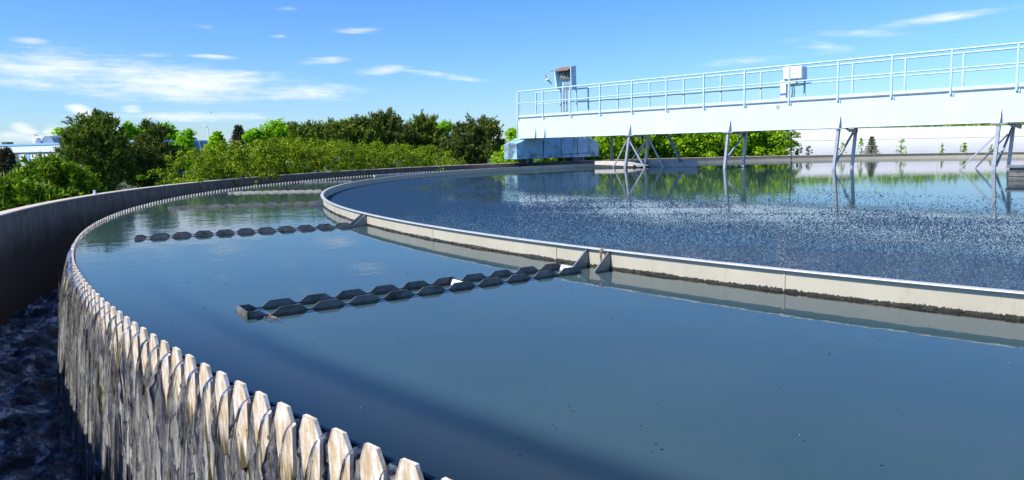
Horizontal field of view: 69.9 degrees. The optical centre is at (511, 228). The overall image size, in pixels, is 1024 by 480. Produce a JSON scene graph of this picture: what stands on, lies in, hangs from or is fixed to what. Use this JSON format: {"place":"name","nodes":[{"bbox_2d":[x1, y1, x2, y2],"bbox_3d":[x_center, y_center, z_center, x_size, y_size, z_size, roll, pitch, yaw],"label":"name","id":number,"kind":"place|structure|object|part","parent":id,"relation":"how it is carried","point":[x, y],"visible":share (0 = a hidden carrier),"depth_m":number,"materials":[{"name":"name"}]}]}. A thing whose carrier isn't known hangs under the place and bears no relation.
{"place":"outdoors","nodes":[
{"label":"outdoors","id":0,"kind":"place"},
{"bbox_2d":[0,288,101,479],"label":"channel water","id":1,"kind":"structure","parent":0,"point":[35,442],"depth_m":4.29,"materials":[{"name":"blue liquid"}]},
{"bbox_2d":[0,136,207,173],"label":"works building","id":2,"kind":"structure","parent":0,"point":[46,144],"depth_m":69.08,"materials":[{"name":"white"}]},
{"bbox_2d":[57,220,391,479],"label":"overflow water","id":3,"kind":"structure","parent":0,"point":[65,342],"depth_m":2.84,"materials":[{"name":"grey liquid"}]},
{"bbox_2d":[116,153,605,190],"bbox_3d":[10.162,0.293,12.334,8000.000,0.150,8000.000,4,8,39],"label":"ground","id":4,"kind":"structure","parent":0,"point":[123,183],"depth_m":91.95,"materials":[{"name":"green plant"}]},
{"bbox_2d":[0,146,20,177],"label":"spruce tree","id":5,"kind":"object","parent":4,"relation":"on","point":[8,156],"visible":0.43,"depth_m":13.89,"materials":[{"name":"green plant"}]},
{"bbox_2d":[0,172,71,210],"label":"dwarf pine","id":6,"kind":"object","parent":4,"relation":"on","point":[14,193],"visible":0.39,"depth_m":8.32,"materials":[{"name":"green plant"}]},
{"bbox_2d":[6,150,108,197],"bbox_3d":[-6.733,-0.142,10.583,1.599,1.992,1.593,0,6,12],"label":"dwarf pine","id":7,"kind":"object","parent":4,"relation":"on","point":[72,179],"visible":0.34,"depth_m":10.43,"materials":[{"name":"green plant"}]},
{"bbox_2d":[51,124,75,135],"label":"leafy tree","id":8,"kind":"object","parent":4,"relation":"on","point":[57,129],"visible":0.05,"depth_m":84.14,"materials":[{"name":"green plant"}]},
{"bbox_2d":[53,107,142,191],"bbox_3d":[-10.359,-1.478,18.231,2.011,3.119,1.838,-1,6,2],"label":"leafy tree","id":9,"kind":"object","parent":4,"relation":"on","point":[96,142],"visible":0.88,"depth_m":17.89,"materials":[{"name":"green plant"}]},
{"bbox_2d":[118,120,138,139],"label":"leafy tree","id":10,"kind":"object","parent":4,"relation":"on","point":[131,128],"visible":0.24,"depth_m":88.52,"materials":[{"name":"green plant"}]},
{"bbox_2d":[120,118,189,188],"bbox_3d":[-9.720,-1.552,19.733,2.009,2.923,2.105,4,8,39],"label":"leafy tree","id":11,"kind":"object","parent":4,"relation":"on","point":[149,150],"visible":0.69,"depth_m":19.36,"materials":[{"name":"green plant"}]},
{"bbox_2d":[134,121,179,139],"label":"leafy tree","id":12,"kind":"object","parent":4,"relation":"on","point":[173,131],"visible":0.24,"depth_m":91.33,"materials":[{"name":"green plant"}]},
{"bbox_2d":[172,128,200,172],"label":"leafy tree","id":13,"kind":"object","parent":4,"relation":"on","point":[186,140],"visible":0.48,"depth_m":28.86,"materials":[{"name":"green plant"}]},
{"bbox_2d":[204,130,227,156],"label":"leafy tree","id":14,"kind":"object","parent":4,"relation":"on","point":[215,137],"visible":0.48,"depth_m":28.43,"materials":[{"name":"green plant"}]},
{"bbox_2d":[226,124,250,157],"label":"spruce tree","id":15,"kind":"object","parent":4,"relation":"on","point":[238,131],"visible":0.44,"depth_m":27.80,"materials":[{"name":"green plant"}]},
{"bbox_2d":[241,127,271,144],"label":"leafy tree","id":16,"kind":"object","parent":4,"relation":"on","point":[252,134],"visible":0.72,"depth_m":26.96,"materials":[{"name":"green plant"}]},
{"bbox_2d":[259,116,294,172],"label":"leafy tree","id":17,"kind":"object","parent":4,"relation":"on","point":[278,128],"visible":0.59,"depth_m":28.00,"materials":[{"name":"green plant"}]},
{"bbox_2d":[136,134,468,188],"bbox_3d":[-4.672,-1.340,19.022,3.640,2.369,13.700,1,7,22],"label":"hawthorn hedge","id":18,"kind":"object","parent":4,"relation":"on","point":[235,164],"visible":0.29,"depth_m":17.54,"materials":[{"name":"green plant"}]},
{"bbox_2d":[285,117,351,155],"bbox_3d":[-6.828,-2.419,26.089,2.328,3.173,2.272,4,8,39],"label":"leafy tree","id":19,"kind":"object","parent":4,"relation":"on","point":[333,130],"visible":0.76,"depth_m":25.48,"materials":[{"name":"green plant"}]},
{"bbox_2d":[342,113,380,169],"bbox_3d":[-5.671,-2.662,27.282,1.711,3.321,1.509,4,8,39],"label":"tree","id":20,"kind":"object","parent":4,"relation":"on","point":[360,128],"visible":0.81,"depth_m":26.89,"materials":[{"name":"green plant"}]},
{"bbox_2d":[366,107,417,165],"bbox_3d":[-4.918,-2.937,28.418,2.607,3.574,1.933,-3,7,-19],"label":"leafy tree","id":21,"kind":"object","parent":4,"relation":"on","point":[390,127],"visible":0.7,"depth_m":28.02,"materials":[{"name":"green plant"}]},
{"bbox_2d":[404,109,449,160],"bbox_3d":[-3.553,-3.071,29.540,2.127,3.539,2.321,4,8,39],"label":"leafy tree","id":22,"kind":"object","parent":4,"relation":"on","point":[425,129],"visible":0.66,"depth_m":29.15,"materials":[{"name":"green plant"}]},
{"bbox_2d":[436,119,455,155],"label":"leafy tree","id":23,"kind":"object","parent":4,"relation":"on","point":[445,123],"visible":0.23,"depth_m":40.12,"materials":[{"name":"green plant"}]},
{"bbox_2d":[438,111,507,164],"bbox_3d":[-1.460,-2.806,27.837,2.514,3.301,2.466,4,8,39],"label":"leafy tree","id":24,"kind":"object","parent":4,"relation":"on","point":[473,143],"visible":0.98,"depth_m":27.39,"materials":[{"name":"green plant"}]},
{"bbox_2d":[496,125,516,155],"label":"leafy tree","id":25,"kind":"object","parent":4,"relation":"on","point":[510,132],"visible":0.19,"depth_m":33.53,"materials":[{"name":"green plant"}]},
{"bbox_2d":[0,152,1023,325],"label":"wall","id":26,"kind":"structure","parent":4,"relation":"on","point":[37,240],"depth_m":8.25,"materials":[{"name":"concrete"}]},
{"bbox_2d":[504,42,1023,169],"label":"scraper bridge","id":27,"kind":"structure","parent":26,"relation":"on","point":[542,135],"depth_m":17.80,"materials":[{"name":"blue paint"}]},
{"bbox_2d":[550,66,577,112],"bbox_3d":[1.571,-4.314,22.838,0.385,1.478,1.062,-5,7,-33],"label":"control kiosk","id":28,"kind":"object","parent":27,"relation":"on","point":[564,76],"visible":0.89,"depth_m":22.75,"materials":[{"name":"paint"}]},
{"bbox_2d":[780,66,806,97],"bbox_3d":[6.882,-3.574,17.928,0.312,0.774,0.560,-7,9,-44],"label":"switch cabinet","id":29,"kind":"object","parent":27,"relation":"attached to","point":[798,72],"visible":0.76,"depth_m":17.83,"materials":[{"name":"white metal"}]},
{"bbox_3d":[6.801,-3.785,17.768,0.012,0.286,0.446,-7,9,-44],"label":"door","id":30,"kind":"part","parent":29,"relation":"part of","materials":[{"name":"white metal"}]},
{"bbox_2d":[490,129,802,163],"bbox_3d":[5.072,-2.988,28.648,13.602,3.140,4.845,-4,7,-20],"label":"maple hedge","id":31,"kind":"object","parent":4,"relation":"on","point":[759,143],"visible":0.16,"depth_m":28.50,"materials":[{"name":"green plant"}]},
{"bbox_2d":[805,146,812,154],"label":"sapling","id":32,"kind":"object","parent":4,"relation":"on","point":[808,150],"visible":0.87,"depth_m":29.32,"materials":[{"name":"green plant"}]},
{"bbox_2d":[838,142,846,153],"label":"sapling","id":33,"kind":"object","parent":4,"relation":"on","point":[842,146],"visible":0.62,"depth_m":29.14,"materials":[{"name":"green plant"}]},
{"bbox_2d":[858,138,863,153],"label":"sapling","id":34,"kind":"object","parent":4,"relation":"on","point":[861,140],"visible":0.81,"depth_m":29.02,"materials":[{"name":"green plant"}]},
{"bbox_2d":[864,136,880,153],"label":"spruce tree","id":35,"kind":"object","parent":4,"relation":"on","point":[873,146],"visible":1,"depth_m":28.82,"materials":[{"name":"green plant"}]},
{"bbox_2d":[895,138,906,153],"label":"sapling","id":36,"kind":"object","parent":4,"relation":"on","point":[900,146],"visible":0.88,"depth_m":28.67,"materials":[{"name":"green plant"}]},
{"bbox_2d":[874,126,931,127],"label":"leafy tree","id":37,"kind":"object","parent":4,"relation":"on","point":[904,126],"visible":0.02,"depth_m":52.50,"materials":[{"name":"green plant"}]},
{"bbox_2d":[960,142,967,152],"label":"sapling","id":38,"kind":"object","parent":4,"relation":"on","point":[964,146],"visible":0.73,"depth_m":27.94,"materials":[{"name":"green plant"}]},
{"bbox_2d":[932,124,998,126],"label":"leafy tree","id":39,"kind":"object","parent":4,"relation":"on","point":[965,125],"visible":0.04,"depth_m":50.78,"materials":[{"name":"green plant"}]},
{"bbox_2d":[77,242,729,479],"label":"sunken ledge","id":40,"kind":"object","parent":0,"point":[436,433],"visible":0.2,"depth_m":1.85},
{"bbox_2d":[373,173,420,175],"bbox_3d":[-2.825,-1.310,18.413,1.305,0.121,0.158,-4,7,-27],"label":"finger trough","id":41,"kind":"object","parent":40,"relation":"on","point":[393,174],"visible":0.26,"depth_m":18.28,"materials":[{"name":"metal"}]},
{"bbox_2d":[0,0,1023,146],"label":"sky","id":42,"kind":"structure","parent":0,"point":[246,63],"materials":[{"name":"blue"}]},
{"bbox_2d":[75,157,1014,254],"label":"water","id":43,"kind":"structure","parent":0,"point":[161,217],"depth_m":6.85,"materials":[{"name":"teal liquid"}]},
{"bbox_2d":[168,201,316,208],"bbox_3d":[-3.157,-0.237,8.708,1.699,0.121,0.158,-3,6,-12],"label":"finger trough","id":44,"kind":"object","parent":43,"relation":"in","point":[238,205],"visible":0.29,"depth_m":8.66,"materials":[{"name":"metal"}]},
{"bbox_2d":[134,222,354,239],"bbox_3d":[-2.068,0.060,5.802,1.629,0.121,0.158,-4,7,-22],"label":"finger trough","id":45,"kind":"object","parent":43,"relation":"in","point":[230,231],"visible":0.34,"depth_m":5.75,"materials":[{"name":"metal"}]},
{"bbox_2d":[264,313,277,318],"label":"floating twigs","id":46,"kind":"object","parent":43,"relation":"on","point":[269,316],"visible":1,"depth_m":2.74,"materials":[{"name":"beige wood"}]},
{"bbox_2d":[237,263,580,319],"bbox_3d":[-0.367,0.302,3.292,1.633,0.121,0.158,-5,8,-33],"label":"finger trough","id":47,"kind":"object","parent":43,"relation":"in","point":[320,301],"visible":0.5,"depth_m":3.19,"materials":[{"name":"metal"}]},
{"bbox_2d":[108,220,1009,460],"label":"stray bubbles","id":48,"kind":"object","parent":43,"relation":"on","point":[489,388],"visible":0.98,"depth_m":2.31,"materials":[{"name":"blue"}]},
{"bbox_2d":[311,154,1023,323],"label":"scum baffle","id":49,"kind":"object","parent":43,"relation":"in","point":[1003,305],"visible":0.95,"depth_m":3.32,"materials":[{"name":"beige paint"}]},
{"bbox_2d":[599,248,606,261],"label":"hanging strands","id":50,"kind":"object","parent":49,"relation":"hanging from","point":[600,251],"visible":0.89,"depth_m":3.73},
{"bbox_2d":[78,218,1023,479],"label":"turbid water","id":51,"kind":"structure","parent":0,"point":[708,366],"depth_m":2.26,"materials":[{"name":"blue liquid"}]},
{"bbox_2d":[228,190,321,192],"bbox_3d":[-3.745,-0.543,11.605,1.452,0.121,0.158,-1,6,1],"label":"finger trough","id":52,"kind":"object","parent":51,"relation":"in","point":[274,191],"visible":0.36,"depth_m":11.52,"materials":[{"name":"metal"}]},
{"bbox_2d":[67,166,527,479],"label":"overflow weir","id":53,"kind":"object","parent":51,"relation":"in","point":[336,448],"visible":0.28,"depth_m":2.15,"materials":[{"name":"metal"}]},
{"bbox_2d":[301,180,351,182],"bbox_3d":[-3.820,-0.926,15.097,1.027,0.121,0.158,-3,7,-16],"label":"finger trough","id":54,"kind":"object","parent":51,"relation":"in","point":[326,181],"visible":0.33,"depth_m":15.06,"materials":[{"name":"metal"}]},
{"bbox_2d":[595,161,649,166],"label":"scum ramp","id":55,"kind":"structure","parent":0,"point":[610,164],"depth_m":21.50,"materials":[{"name":"metal"}]},
{"bbox_2d":[331,157,1023,253],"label":"water","id":56,"kind":"structure","parent":0,"point":[945,178],"depth_m":9.54,"materials":[{"name":"blue liquid"}]},
{"bbox_2d":[326,176,1023,290],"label":"foam bubbles","id":57,"kind":"object","parent":56,"relation":"on","point":[357,194],"visible":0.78,"depth_m":5.43},
{"bbox_2d":[1006,165,1023,178],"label":"float box","id":58,"kind":"object","parent":56,"relation":"on","point":[1016,171],"visible":0.9,"depth_m":11.17,"materials":[{"name":"metal"}]},
{"bbox_2d":[786,125,1023,154],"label":"arched shed","id":59,"kind":"structure","parent":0,"point":[952,139],"depth_m":41.18,"materials":[{"name":"white ceramic"}]}
]}

